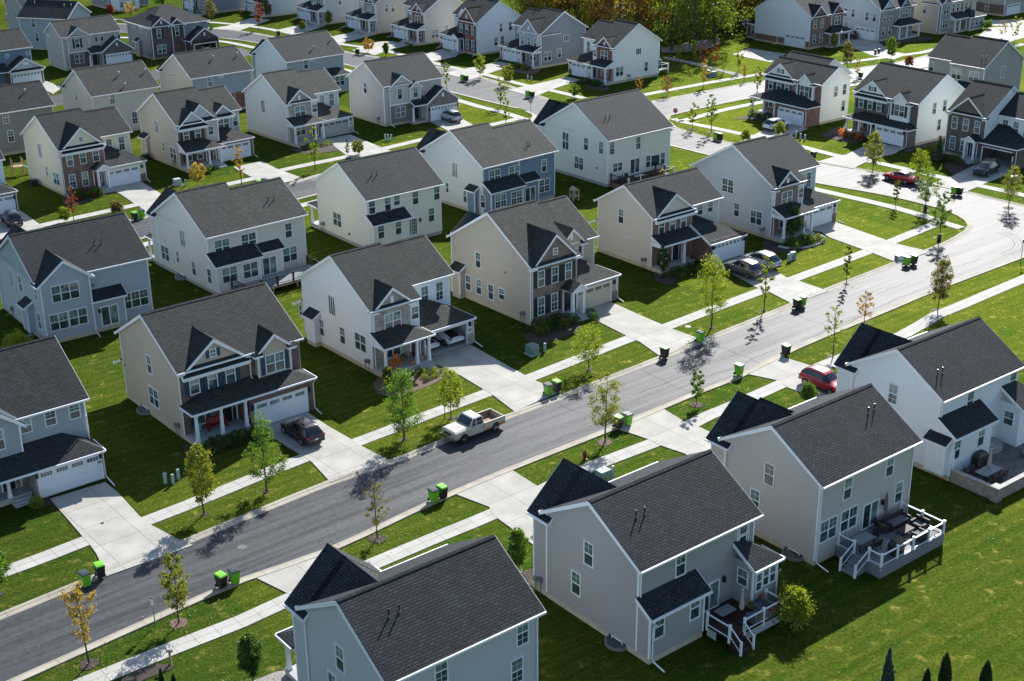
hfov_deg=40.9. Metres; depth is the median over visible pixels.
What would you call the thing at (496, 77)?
pavement
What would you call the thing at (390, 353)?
window
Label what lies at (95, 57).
front door
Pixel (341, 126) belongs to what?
garage door
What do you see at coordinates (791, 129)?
driveway
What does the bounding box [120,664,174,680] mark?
mulch bed
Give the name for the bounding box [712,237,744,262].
garage door
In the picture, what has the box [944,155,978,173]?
mulch bed
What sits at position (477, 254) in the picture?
window
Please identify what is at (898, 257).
fallen box
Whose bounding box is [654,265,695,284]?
mulch bed
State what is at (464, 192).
window
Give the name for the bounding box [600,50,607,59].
window
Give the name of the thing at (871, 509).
patio door
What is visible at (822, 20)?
window
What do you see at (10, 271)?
window
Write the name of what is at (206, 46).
parked car
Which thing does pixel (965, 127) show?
window
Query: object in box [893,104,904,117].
window
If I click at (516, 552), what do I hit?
young tree
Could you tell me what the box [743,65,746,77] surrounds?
young tree
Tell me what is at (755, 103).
pavement
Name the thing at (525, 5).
woodland tree
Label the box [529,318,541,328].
shrub
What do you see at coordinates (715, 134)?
wheelie bin
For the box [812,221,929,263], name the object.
driveway
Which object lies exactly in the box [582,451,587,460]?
fire hydrant
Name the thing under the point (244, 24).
driveway
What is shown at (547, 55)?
window
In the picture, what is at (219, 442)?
shrub
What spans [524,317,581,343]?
mulch bed
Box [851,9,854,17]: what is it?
window
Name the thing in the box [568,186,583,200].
play tower
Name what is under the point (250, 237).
window
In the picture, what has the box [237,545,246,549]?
manhole cover
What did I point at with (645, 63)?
window
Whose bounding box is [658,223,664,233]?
window
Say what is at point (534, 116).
kerb
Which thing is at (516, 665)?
window
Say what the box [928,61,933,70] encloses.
window
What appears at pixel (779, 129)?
young tree
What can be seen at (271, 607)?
pavement
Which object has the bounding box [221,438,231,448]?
shrub
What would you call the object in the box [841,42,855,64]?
young tree
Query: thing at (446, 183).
window
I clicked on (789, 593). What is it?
bush
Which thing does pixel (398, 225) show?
window
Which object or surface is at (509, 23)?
window
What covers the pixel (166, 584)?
young tree
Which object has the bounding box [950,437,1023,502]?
stone patio
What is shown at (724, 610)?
patio table
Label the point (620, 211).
window
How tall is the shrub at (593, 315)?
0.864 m
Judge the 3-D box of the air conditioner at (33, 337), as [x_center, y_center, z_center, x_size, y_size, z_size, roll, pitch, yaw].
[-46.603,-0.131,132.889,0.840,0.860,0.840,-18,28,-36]
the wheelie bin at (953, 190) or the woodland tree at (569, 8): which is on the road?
the wheelie bin at (953, 190)
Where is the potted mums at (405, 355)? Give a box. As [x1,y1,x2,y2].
[400,353,407,360]
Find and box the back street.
[50,48,250,106]
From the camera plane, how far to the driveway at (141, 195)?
179.84 m
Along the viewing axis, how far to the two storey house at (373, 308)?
127.37 m
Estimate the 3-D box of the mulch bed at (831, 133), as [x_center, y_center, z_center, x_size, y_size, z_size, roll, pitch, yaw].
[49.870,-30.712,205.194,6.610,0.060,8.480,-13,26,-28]
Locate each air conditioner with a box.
[26,333,35,340]
[29,178,37,185]
[142,153,149,159]
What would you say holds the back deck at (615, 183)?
on the grass ground
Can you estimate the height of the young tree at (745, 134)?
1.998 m
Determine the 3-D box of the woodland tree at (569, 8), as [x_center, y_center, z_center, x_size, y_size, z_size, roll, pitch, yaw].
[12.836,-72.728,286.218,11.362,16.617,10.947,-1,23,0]
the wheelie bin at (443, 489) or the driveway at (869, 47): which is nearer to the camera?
the wheelie bin at (443, 489)
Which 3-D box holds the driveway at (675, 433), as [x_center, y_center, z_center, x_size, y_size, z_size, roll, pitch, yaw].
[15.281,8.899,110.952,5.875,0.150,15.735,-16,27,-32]
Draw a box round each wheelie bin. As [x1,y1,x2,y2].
[77,569,90,587]
[93,560,104,578]
[130,211,137,219]
[138,208,144,217]
[213,570,227,588]
[227,566,239,584]
[427,486,439,502]
[436,483,447,498]
[529,91,534,97]
[543,382,553,394]
[551,378,561,391]
[612,414,623,428]
[622,411,632,425]
[659,345,669,357]
[695,330,705,341]
[713,131,718,138]
[717,132,723,139]
[733,362,744,375]
[780,343,791,355]
[792,297,801,308]
[798,295,806,305]
[810,150,816,157]
[858,71,863,77]
[902,255,911,265]
[910,254,918,263]
[950,186,956,194]
[956,186,963,194]
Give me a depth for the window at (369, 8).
287.04 m
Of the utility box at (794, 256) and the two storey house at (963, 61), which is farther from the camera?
the two storey house at (963, 61)
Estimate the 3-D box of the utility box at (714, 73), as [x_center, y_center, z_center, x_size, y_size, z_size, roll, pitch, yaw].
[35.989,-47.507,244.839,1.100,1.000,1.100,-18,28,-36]
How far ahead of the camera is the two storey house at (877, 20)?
275.31 m
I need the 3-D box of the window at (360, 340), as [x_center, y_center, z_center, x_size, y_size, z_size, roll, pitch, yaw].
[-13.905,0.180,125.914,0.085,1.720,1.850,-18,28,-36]
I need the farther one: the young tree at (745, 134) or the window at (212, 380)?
the young tree at (745, 134)
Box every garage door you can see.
[0,194,15,212]
[12,71,42,82]
[37,455,104,497]
[105,51,131,63]
[105,165,140,186]
[184,0,193,8]
[218,140,250,160]
[246,0,257,11]
[253,387,308,426]
[298,8,310,19]
[321,118,349,136]
[347,16,360,28]
[393,26,406,38]
[430,102,456,120]
[443,36,456,49]
[502,47,519,61]
[571,62,590,76]
[576,280,611,308]
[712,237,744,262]
[777,106,803,126]
[784,33,805,48]
[805,203,833,228]
[854,26,875,40]
[874,125,904,146]
[1006,2,1020,14]
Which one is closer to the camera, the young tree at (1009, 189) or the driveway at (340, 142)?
the young tree at (1009, 189)
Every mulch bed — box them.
[35,497,53,506]
[62,191,114,204]
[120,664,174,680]
[182,430,252,458]
[288,142,337,152]
[374,365,448,395]
[510,68,540,73]
[521,568,533,587]
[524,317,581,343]
[581,82,608,90]
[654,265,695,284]
[735,115,766,120]
[762,240,813,252]
[821,126,861,142]
[879,36,932,44]
[903,139,944,151]
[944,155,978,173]
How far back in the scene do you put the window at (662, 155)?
185.96 m
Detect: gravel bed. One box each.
[254,670,291,680]
[661,39,719,52]
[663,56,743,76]
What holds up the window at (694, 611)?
in the two storey house at (652, 563)
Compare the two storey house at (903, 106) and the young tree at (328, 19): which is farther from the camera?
the young tree at (328, 19)
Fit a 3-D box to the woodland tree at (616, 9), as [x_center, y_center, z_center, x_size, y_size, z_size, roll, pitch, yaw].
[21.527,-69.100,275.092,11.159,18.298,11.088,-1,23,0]
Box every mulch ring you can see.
[80,659,99,669]
[170,618,186,628]
[368,534,386,543]
[597,439,612,445]
[689,401,702,407]
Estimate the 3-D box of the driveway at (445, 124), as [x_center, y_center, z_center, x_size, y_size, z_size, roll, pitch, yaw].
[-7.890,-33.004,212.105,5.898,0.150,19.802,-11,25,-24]
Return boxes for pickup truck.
[440,408,505,442]
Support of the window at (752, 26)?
in the two storey house at (808, 24)
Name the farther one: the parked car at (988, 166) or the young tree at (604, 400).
the parked car at (988, 166)
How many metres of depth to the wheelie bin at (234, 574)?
92.95 m
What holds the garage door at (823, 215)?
in the two storey house at (762, 184)
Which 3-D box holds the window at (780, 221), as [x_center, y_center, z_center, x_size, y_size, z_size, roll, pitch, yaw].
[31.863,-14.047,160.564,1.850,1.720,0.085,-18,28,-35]
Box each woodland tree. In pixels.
[505,0,523,11]
[509,0,545,13]
[520,0,565,14]
[535,0,568,10]
[550,0,597,23]
[552,0,600,27]
[561,0,582,14]
[572,0,609,26]
[583,0,618,22]
[594,0,640,22]
[600,0,645,22]
[621,0,655,23]
[631,0,663,33]
[631,0,668,29]
[643,0,699,50]
[653,0,692,44]
[656,0,671,35]
[667,0,720,53]
[671,0,710,46]
[690,0,712,39]
[697,0,748,49]
[697,1,737,31]
[705,0,742,34]
[709,0,741,28]
[731,0,754,24]
[732,0,757,21]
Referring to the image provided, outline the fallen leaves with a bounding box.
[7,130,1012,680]
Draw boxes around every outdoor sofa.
[746,606,768,624]
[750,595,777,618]
[874,518,889,532]
[882,509,910,531]
[910,514,929,529]
[910,527,927,541]
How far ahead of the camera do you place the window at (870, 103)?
203.20 m
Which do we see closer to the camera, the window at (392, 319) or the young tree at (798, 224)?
the window at (392, 319)
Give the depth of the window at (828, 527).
94.46 m
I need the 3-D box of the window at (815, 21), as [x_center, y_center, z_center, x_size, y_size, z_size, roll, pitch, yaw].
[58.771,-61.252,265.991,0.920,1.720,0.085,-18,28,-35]
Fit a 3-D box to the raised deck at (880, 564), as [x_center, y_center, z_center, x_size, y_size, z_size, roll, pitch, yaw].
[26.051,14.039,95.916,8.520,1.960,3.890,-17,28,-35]
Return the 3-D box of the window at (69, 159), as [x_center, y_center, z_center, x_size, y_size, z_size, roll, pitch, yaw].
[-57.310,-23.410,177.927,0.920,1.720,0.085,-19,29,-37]
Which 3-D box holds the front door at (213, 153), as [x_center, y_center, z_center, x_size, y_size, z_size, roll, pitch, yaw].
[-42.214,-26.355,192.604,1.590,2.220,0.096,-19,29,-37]
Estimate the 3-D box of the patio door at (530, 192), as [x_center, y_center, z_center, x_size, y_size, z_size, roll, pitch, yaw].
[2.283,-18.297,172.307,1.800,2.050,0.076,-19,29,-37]
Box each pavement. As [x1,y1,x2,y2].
[2,222,938,577]
[40,118,519,226]
[73,275,1023,680]
[114,19,586,98]
[120,37,533,121]
[143,199,316,246]
[644,49,932,95]
[670,43,1023,121]
[677,120,1023,196]
[815,187,963,228]
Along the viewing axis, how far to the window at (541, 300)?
135.99 m
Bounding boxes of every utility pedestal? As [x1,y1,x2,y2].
[162,472,166,483]
[170,474,174,484]
[176,469,179,479]
[611,465,614,477]
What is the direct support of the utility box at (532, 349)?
on the grass ground
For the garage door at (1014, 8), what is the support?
in the two storey house at (1001, 7)
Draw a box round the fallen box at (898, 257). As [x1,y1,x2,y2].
[894,254,903,259]
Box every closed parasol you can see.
[736,589,743,624]
[883,492,887,516]
[984,448,991,478]
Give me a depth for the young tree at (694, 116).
208.42 m
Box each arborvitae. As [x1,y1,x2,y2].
[922,667,931,680]
[937,651,951,680]
[979,659,992,680]
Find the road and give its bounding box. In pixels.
[0,24,1023,680]
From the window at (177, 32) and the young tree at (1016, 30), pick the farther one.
the young tree at (1016, 30)
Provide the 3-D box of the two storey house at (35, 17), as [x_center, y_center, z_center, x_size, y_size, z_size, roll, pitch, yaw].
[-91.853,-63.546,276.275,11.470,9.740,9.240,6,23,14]
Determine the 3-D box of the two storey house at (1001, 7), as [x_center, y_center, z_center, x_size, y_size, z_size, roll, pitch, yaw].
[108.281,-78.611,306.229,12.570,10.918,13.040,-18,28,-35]
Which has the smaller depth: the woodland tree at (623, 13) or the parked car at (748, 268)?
the parked car at (748, 268)
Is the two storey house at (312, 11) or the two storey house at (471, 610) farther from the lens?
the two storey house at (312, 11)
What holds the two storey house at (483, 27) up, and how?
on the grass ground
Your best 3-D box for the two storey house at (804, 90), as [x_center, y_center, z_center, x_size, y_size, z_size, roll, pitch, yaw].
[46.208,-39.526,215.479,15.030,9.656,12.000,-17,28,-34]
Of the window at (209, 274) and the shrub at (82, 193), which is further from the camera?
the shrub at (82, 193)
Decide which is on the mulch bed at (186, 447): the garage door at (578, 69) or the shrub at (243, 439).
the shrub at (243, 439)
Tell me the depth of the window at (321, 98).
208.06 m
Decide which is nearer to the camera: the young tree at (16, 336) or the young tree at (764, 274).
the young tree at (16, 336)
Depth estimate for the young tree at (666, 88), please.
230.31 m
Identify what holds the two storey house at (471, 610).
on the grass ground
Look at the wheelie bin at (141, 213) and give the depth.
169.68 m
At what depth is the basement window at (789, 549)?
95.88 m
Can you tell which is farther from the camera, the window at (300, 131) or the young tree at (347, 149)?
the window at (300, 131)
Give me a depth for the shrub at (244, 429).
113.64 m
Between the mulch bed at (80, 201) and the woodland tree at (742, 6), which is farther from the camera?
the woodland tree at (742, 6)
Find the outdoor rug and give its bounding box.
[880,523,916,545]
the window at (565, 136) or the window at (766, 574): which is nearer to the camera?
the window at (766, 574)
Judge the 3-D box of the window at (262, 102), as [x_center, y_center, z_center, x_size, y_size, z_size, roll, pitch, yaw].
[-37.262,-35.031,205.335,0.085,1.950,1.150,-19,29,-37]
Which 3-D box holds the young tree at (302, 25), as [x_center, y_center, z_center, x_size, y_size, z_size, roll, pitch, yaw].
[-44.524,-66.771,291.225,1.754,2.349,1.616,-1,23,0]
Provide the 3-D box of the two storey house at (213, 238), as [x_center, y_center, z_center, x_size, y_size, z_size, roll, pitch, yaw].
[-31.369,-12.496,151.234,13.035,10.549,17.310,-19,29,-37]
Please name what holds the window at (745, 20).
in the two storey house at (808, 24)
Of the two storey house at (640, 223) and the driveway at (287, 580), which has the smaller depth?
the driveway at (287, 580)
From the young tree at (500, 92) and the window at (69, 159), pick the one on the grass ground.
the young tree at (500, 92)
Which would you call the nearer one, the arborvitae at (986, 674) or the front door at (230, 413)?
the arborvitae at (986, 674)
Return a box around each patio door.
[100,303,119,326]
[262,255,277,275]
[409,217,417,235]
[525,185,535,201]
[630,157,639,173]
[704,578,719,612]
[861,498,879,530]
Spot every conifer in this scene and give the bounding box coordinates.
[158,668,164,680]
[170,673,176,680]
[878,647,896,680]
[932,136,944,160]
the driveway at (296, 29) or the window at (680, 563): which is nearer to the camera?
the window at (680, 563)
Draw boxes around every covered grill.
[887,535,905,555]
[972,449,988,467]
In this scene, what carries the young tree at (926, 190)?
on the mulch ring
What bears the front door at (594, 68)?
in the two storey house at (616, 51)
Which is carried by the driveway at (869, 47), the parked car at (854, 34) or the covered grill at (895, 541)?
the parked car at (854, 34)
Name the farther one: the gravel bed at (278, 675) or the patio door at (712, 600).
the patio door at (712, 600)
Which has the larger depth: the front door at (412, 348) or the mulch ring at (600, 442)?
the front door at (412, 348)
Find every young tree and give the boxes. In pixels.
[0,327,32,347]
[0,551,11,584]
[55,206,72,220]
[55,578,96,664]
[64,185,78,220]
[105,4,113,13]
[107,199,123,212]
[123,2,134,14]
[152,0,165,4]
[157,552,192,623]
[183,442,219,513]
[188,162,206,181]
[205,0,216,21]
[231,146,245,184]
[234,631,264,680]
[241,406,287,491]
[254,1,263,22]
[259,0,271,16]
[298,21,305,30]
[304,126,318,169]
[324,10,332,23]
[344,139,349,153]
[350,140,363,152]
[361,37,374,49]
[363,482,390,538]
[380,367,424,439]
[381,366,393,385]
[382,43,388,53]
[436,366,466,417]
[442,62,449,88]
[473,53,485,73]
[493,78,507,105]
[501,63,514,84]
[503,97,509,123]
[504,527,532,569]
[567,83,580,95]
[567,321,603,369]
[584,368,628,442]
[635,76,642,88]
[656,245,671,271]
[661,75,672,91]
[676,40,683,57]
[687,102,700,126]
[689,40,698,55]
[690,368,704,404]
[691,253,730,326]
[698,44,708,66]
[700,59,711,86]
[705,94,718,132]
[710,43,719,64]
[720,49,730,72]
[736,48,743,66]
[739,129,750,140]
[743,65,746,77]
[753,66,765,91]
[757,255,775,310]
[772,121,785,134]
[785,205,806,235]
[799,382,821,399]
[824,304,845,356]
[829,32,838,48]
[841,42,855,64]
[843,245,851,282]
[853,57,861,77]
[856,291,875,320]
[863,130,884,170]
[885,37,899,55]
[892,180,900,206]
[904,56,913,65]
[907,147,931,174]
[915,168,944,203]
[927,254,954,310]
[930,190,955,233]
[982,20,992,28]
[996,20,1008,33]
[1001,165,1023,207]
[1009,16,1022,41]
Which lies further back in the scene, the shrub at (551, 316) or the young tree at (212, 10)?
the young tree at (212, 10)
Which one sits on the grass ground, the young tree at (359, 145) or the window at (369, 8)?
the young tree at (359, 145)
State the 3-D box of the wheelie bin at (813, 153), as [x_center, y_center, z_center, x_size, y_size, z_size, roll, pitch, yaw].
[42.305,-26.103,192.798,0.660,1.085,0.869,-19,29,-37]
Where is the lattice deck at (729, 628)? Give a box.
[704,588,783,656]
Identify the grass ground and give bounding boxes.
[0,0,1023,680]
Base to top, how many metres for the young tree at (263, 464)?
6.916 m
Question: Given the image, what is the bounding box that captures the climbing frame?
[10,157,27,176]
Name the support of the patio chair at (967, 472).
on the stone patio
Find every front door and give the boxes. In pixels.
[92,54,99,64]
[92,171,105,186]
[206,149,216,160]
[223,404,238,421]
[311,124,318,136]
[410,340,420,355]
[414,106,420,118]
[459,39,463,49]
[522,52,525,61]
[562,291,570,311]
[593,67,596,76]
[671,243,681,260]
[897,27,902,35]
[966,142,977,157]
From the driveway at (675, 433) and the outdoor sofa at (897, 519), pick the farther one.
the driveway at (675, 433)
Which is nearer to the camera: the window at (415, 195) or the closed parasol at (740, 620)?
the closed parasol at (740, 620)
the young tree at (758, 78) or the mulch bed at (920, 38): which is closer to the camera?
the young tree at (758, 78)
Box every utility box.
[172,178,182,186]
[524,342,540,356]
[595,466,613,481]
[706,70,711,77]
[711,71,717,76]
[790,251,797,259]
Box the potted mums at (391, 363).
[388,360,396,367]
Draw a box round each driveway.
[0,211,42,239]
[42,81,59,93]
[50,482,192,575]
[113,182,160,217]
[213,18,269,30]
[233,161,301,182]
[257,551,320,593]
[264,412,387,482]
[274,23,325,33]
[327,134,389,158]
[332,32,375,43]
[352,41,408,54]
[426,49,458,61]
[431,119,471,130]
[432,344,560,410]
[444,62,511,79]
[456,470,541,544]
[509,77,579,96]
[585,302,695,355]
[619,409,710,454]
[716,256,827,302]
[725,124,806,146]
[732,48,784,62]
[747,357,836,396]
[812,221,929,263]
[819,142,901,168]
[842,38,906,59]
[933,164,1011,191]
[984,19,1023,26]
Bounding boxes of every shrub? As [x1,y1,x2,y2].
[28,494,44,508]
[79,192,86,199]
[95,186,104,195]
[203,444,218,455]
[204,436,218,450]
[211,433,225,445]
[211,439,225,451]
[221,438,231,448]
[222,433,234,445]
[230,429,242,441]
[231,437,241,447]
[237,427,248,438]
[237,432,248,443]
[245,431,255,440]
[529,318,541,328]
[531,324,541,333]
[535,326,544,335]
[537,321,545,330]
[541,325,550,333]
[547,324,555,330]
[549,314,557,323]
[558,317,569,327]
[563,316,574,325]
[568,313,577,321]
[572,316,581,324]
[586,308,595,317]
[590,312,599,320]
[791,243,799,250]
[808,236,816,244]
[949,155,957,162]
[953,158,961,164]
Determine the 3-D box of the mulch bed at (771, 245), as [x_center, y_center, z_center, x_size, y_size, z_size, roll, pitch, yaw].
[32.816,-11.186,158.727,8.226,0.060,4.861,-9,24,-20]
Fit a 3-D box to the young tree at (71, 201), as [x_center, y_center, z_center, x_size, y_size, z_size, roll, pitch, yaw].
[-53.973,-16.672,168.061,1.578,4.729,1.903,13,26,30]
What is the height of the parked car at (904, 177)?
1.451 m
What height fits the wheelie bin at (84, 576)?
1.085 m
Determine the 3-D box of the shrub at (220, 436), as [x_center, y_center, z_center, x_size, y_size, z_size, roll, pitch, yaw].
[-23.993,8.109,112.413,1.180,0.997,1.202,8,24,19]
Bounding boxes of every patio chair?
[863,542,874,552]
[869,526,880,541]
[871,538,883,551]
[963,466,971,475]
[970,464,979,475]
[977,460,984,475]
[987,474,997,483]
[992,472,1003,482]
[998,469,1008,480]
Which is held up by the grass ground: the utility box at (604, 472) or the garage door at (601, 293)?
the utility box at (604, 472)
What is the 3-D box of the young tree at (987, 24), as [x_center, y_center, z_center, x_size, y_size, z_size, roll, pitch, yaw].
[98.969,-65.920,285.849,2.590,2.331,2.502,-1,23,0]
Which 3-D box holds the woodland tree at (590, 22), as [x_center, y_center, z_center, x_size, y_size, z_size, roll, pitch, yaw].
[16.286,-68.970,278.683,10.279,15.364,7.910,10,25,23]
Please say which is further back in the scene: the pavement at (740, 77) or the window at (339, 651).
the pavement at (740, 77)
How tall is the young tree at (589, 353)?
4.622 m
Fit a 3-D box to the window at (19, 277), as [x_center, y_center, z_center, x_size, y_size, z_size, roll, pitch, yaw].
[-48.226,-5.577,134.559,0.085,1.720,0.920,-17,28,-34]
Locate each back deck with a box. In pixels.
[230,255,318,292]
[610,162,673,188]
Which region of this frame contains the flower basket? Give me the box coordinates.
[747,600,753,607]
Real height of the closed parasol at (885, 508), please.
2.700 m
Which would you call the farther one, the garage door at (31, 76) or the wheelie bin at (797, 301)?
the garage door at (31, 76)
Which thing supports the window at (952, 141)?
in the two storey house at (985, 119)
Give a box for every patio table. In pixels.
[713,604,736,621]
[850,531,875,552]
[895,524,914,536]
[975,464,1002,481]
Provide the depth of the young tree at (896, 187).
170.68 m
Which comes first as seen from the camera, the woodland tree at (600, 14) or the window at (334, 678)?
the window at (334, 678)
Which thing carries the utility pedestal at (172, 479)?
on the grass ground
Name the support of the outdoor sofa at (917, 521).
on the raised deck at (880, 564)
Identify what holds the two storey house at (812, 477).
on the grass ground
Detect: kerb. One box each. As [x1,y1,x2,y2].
[0,144,973,619]
[7,254,1023,680]
[117,23,992,102]
[120,32,517,108]
[129,111,536,221]
[140,193,316,239]
[666,37,1023,206]
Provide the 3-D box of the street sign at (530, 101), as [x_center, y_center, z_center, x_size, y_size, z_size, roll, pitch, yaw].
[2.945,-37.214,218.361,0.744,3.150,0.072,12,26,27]
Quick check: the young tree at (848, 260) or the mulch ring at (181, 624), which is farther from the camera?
the young tree at (848, 260)
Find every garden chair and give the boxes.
[194,423,202,437]
[393,353,402,366]
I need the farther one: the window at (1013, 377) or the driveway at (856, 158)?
the driveway at (856, 158)
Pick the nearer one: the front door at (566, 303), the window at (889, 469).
the window at (889, 469)
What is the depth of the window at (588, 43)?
246.93 m
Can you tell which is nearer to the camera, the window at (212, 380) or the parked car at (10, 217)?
the window at (212, 380)
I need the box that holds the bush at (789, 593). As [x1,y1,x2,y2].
[766,579,820,632]
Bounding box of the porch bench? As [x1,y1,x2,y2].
[206,413,227,431]
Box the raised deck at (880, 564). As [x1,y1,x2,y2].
[835,500,946,578]
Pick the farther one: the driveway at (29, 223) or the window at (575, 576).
the driveway at (29, 223)
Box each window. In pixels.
[0,428,5,450]
[1,478,22,492]
[2,113,9,123]
[7,130,14,141]
[8,267,14,288]
[17,274,22,292]
[20,417,32,434]
[31,19,35,26]
[34,33,39,41]
[34,289,38,301]
[36,312,42,330]
[37,143,42,158]
[43,410,57,426]
[48,311,69,331]
[50,281,79,303]
[52,171,60,186]
[66,155,73,166]
[68,174,76,188]
[68,306,88,326]
[68,403,80,419]
[74,38,79,47]
[79,153,86,164]
[81,171,89,185]
[92,150,99,161]
[105,138,112,146]
[109,94,115,104]
[118,136,125,149]
[125,288,149,309]
[131,111,137,123]
[145,353,152,375]
[148,385,159,409]
[154,119,158,133]
[156,29,161,37]
[157,44,166,53]
[160,244,169,262]
[169,146,176,160]
[175,26,179,35]
[175,250,179,263]
[179,229,185,247]
[183,131,189,140]
[189,379,200,395]
[191,259,196,276]
[194,129,200,138]
[197,152,203,159]
[198,414,205,424]
[206,267,212,284]
[207,77,212,86]
[207,126,213,135]
[207,373,218,388]
[209,348,216,357]
[214,237,229,251]
[218,118,229,127]
[221,265,237,283]
[225,368,235,383]
[233,114,237,126]
[240,231,256,244]
[242,260,258,279]
[260,99,265,112]
[265,350,285,374]
[282,245,297,262]
[284,222,292,238]
[294,105,305,116]
[296,127,305,135]
[298,304,302,318]
[303,60,308,69]
[312,104,316,112]
[319,95,324,103]
[319,318,324,336]
[327,669,336,680]
[328,294,335,316]
[329,93,334,105]
[332,211,341,227]
[334,642,345,675]
[335,75,344,85]
[339,326,345,345]
[354,331,366,353]
[363,82,366,93]
[367,6,371,12]
[368,201,375,214]
[377,225,384,239]
[384,197,391,210]
[384,310,401,329]
[387,347,401,358]
[391,4,394,11]
[393,195,400,205]
[395,106,405,117]
[395,221,401,234]
[397,88,402,99]
[411,305,419,319]
[412,191,418,204]
[413,86,417,97]
[415,15,419,22]
[420,285,428,299]
[428,207,434,222]
[431,29,438,38]
[433,186,439,200]
[434,660,448,680]
[435,281,443,301]
[445,182,448,192]
[452,162,457,178]
[463,191,466,202]
[465,274,470,291]
[471,40,473,50]
[475,251,480,268]
[476,278,481,295]
[480,194,485,208]
[488,283,493,300]
[489,168,500,180]
[495,193,506,208]
[498,287,504,300]
[500,35,503,43]
[508,21,511,30]
[508,164,519,174]
[510,655,523,680]
[511,189,522,204]
[516,622,528,647]
[527,36,530,44]
[529,54,535,60]
[533,38,536,46]
[537,269,544,287]
[538,296,544,315]
[539,178,549,193]
[541,158,546,172]
[544,51,550,61]
[551,265,558,283]
[551,292,557,311]
[553,247,557,255]
[557,48,560,57]
[562,131,568,150]
[564,35,568,41]
[565,261,571,279]
[571,569,580,597]
[574,155,583,170]
[583,137,588,150]
[583,539,593,568]
[586,41,589,51]
[598,141,603,154]
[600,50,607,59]
[601,69,607,76]
[609,141,614,154]
[611,635,622,644]
[613,161,622,172]
[615,66,623,76]
[618,208,623,224]
[635,136,640,149]
[636,48,640,54]
[644,61,647,71]
[645,154,650,167]
[651,153,659,166]
[654,618,664,640]
[658,59,661,68]
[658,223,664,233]
[660,152,664,164]
[669,220,675,230]
[675,554,686,578]
[680,217,686,227]
[689,599,700,621]
[697,204,702,215]
[707,201,713,212]
[722,177,733,193]
[733,202,739,217]
[736,566,748,588]
[737,525,747,541]
[739,524,749,540]
[744,19,747,27]
[750,209,762,226]
[750,487,760,509]
[751,25,754,33]
[755,572,762,592]
[762,568,769,587]
[763,461,774,487]
[768,80,772,89]
[769,564,776,583]
[776,82,780,88]
[778,220,786,228]
[781,190,792,204]
[788,548,799,555]
[799,85,809,97]
[799,187,803,198]
[805,172,811,187]
[812,35,815,43]
[813,20,816,28]
[818,514,837,544]
[819,33,822,42]
[820,18,823,27]
[833,86,837,97]
[834,15,840,24]
[839,504,858,532]
[841,100,845,111]
[842,83,846,94]
[842,477,852,501]
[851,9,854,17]
[858,98,863,107]
[865,12,868,20]
[867,100,872,109]
[872,13,876,21]
[876,102,881,111]
[884,457,894,478]
[887,382,898,405]
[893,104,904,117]
[893,480,903,504]
[902,8,908,17]
[922,5,926,13]
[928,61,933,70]
[932,102,936,114]
[936,118,941,130]
[942,19,947,28]
[942,99,946,111]
[943,5,949,14]
[949,135,955,149]
[951,68,961,79]
[951,116,957,128]
[952,440,961,460]
[959,138,963,151]
[962,118,969,131]
[966,391,974,405]
[968,71,979,81]
[973,121,980,133]
[976,429,985,447]
[1000,65,1005,78]
[1002,119,1008,124]
[1002,409,1014,426]
[1009,372,1016,382]
[1013,121,1019,131]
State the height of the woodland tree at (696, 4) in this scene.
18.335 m
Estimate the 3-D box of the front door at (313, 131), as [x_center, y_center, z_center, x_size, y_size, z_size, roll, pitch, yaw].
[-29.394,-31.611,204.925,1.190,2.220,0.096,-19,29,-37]
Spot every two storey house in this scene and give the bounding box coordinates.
[0,27,45,84]
[0,80,54,155]
[0,151,19,212]
[0,212,152,342]
[0,335,114,507]
[3,0,69,28]
[16,0,91,49]
[20,106,149,195]
[43,14,133,70]
[58,60,159,130]
[91,0,148,11]
[113,281,321,447]
[123,4,220,59]
[136,85,257,172]
[144,177,307,293]
[155,45,253,108]
[182,0,245,13]
[241,67,358,148]
[242,0,309,17]
[248,30,349,92]
[275,534,546,680]
[292,234,482,378]
[293,0,358,25]
[306,146,444,246]
[341,0,406,34]
[346,52,460,126]
[389,0,462,45]
[416,119,558,214]
[437,0,520,55]
[446,195,623,325]
[496,7,587,69]
[525,449,784,672]
[533,88,674,186]
[564,19,668,85]
[588,167,747,273]
[689,133,843,245]
[704,383,922,571]
[744,0,852,49]
[748,50,853,128]
[832,316,1023,480]
[836,0,922,41]
[842,61,964,149]
[912,0,985,33]
[926,33,1023,90]
[943,79,1023,170]
[975,0,1023,15]
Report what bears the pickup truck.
on the road
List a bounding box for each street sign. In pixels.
[149,596,155,625]
[528,97,532,114]
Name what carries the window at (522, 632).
in the two storey house at (471, 610)
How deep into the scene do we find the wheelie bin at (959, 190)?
175.50 m
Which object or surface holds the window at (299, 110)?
in the two storey house at (291, 106)
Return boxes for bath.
[166,650,172,663]
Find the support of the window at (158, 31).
in the two storey house at (161, 31)
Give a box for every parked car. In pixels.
[0,209,22,226]
[201,43,210,48]
[280,415,324,445]
[426,338,439,349]
[431,329,463,345]
[441,108,462,122]
[724,257,764,278]
[741,249,781,269]
[762,117,789,130]
[798,364,836,393]
[843,30,858,38]
[882,170,919,183]
[973,157,1000,176]
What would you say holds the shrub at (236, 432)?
on the mulch bed at (186, 447)
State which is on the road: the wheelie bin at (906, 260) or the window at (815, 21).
the wheelie bin at (906, 260)
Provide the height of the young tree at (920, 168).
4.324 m

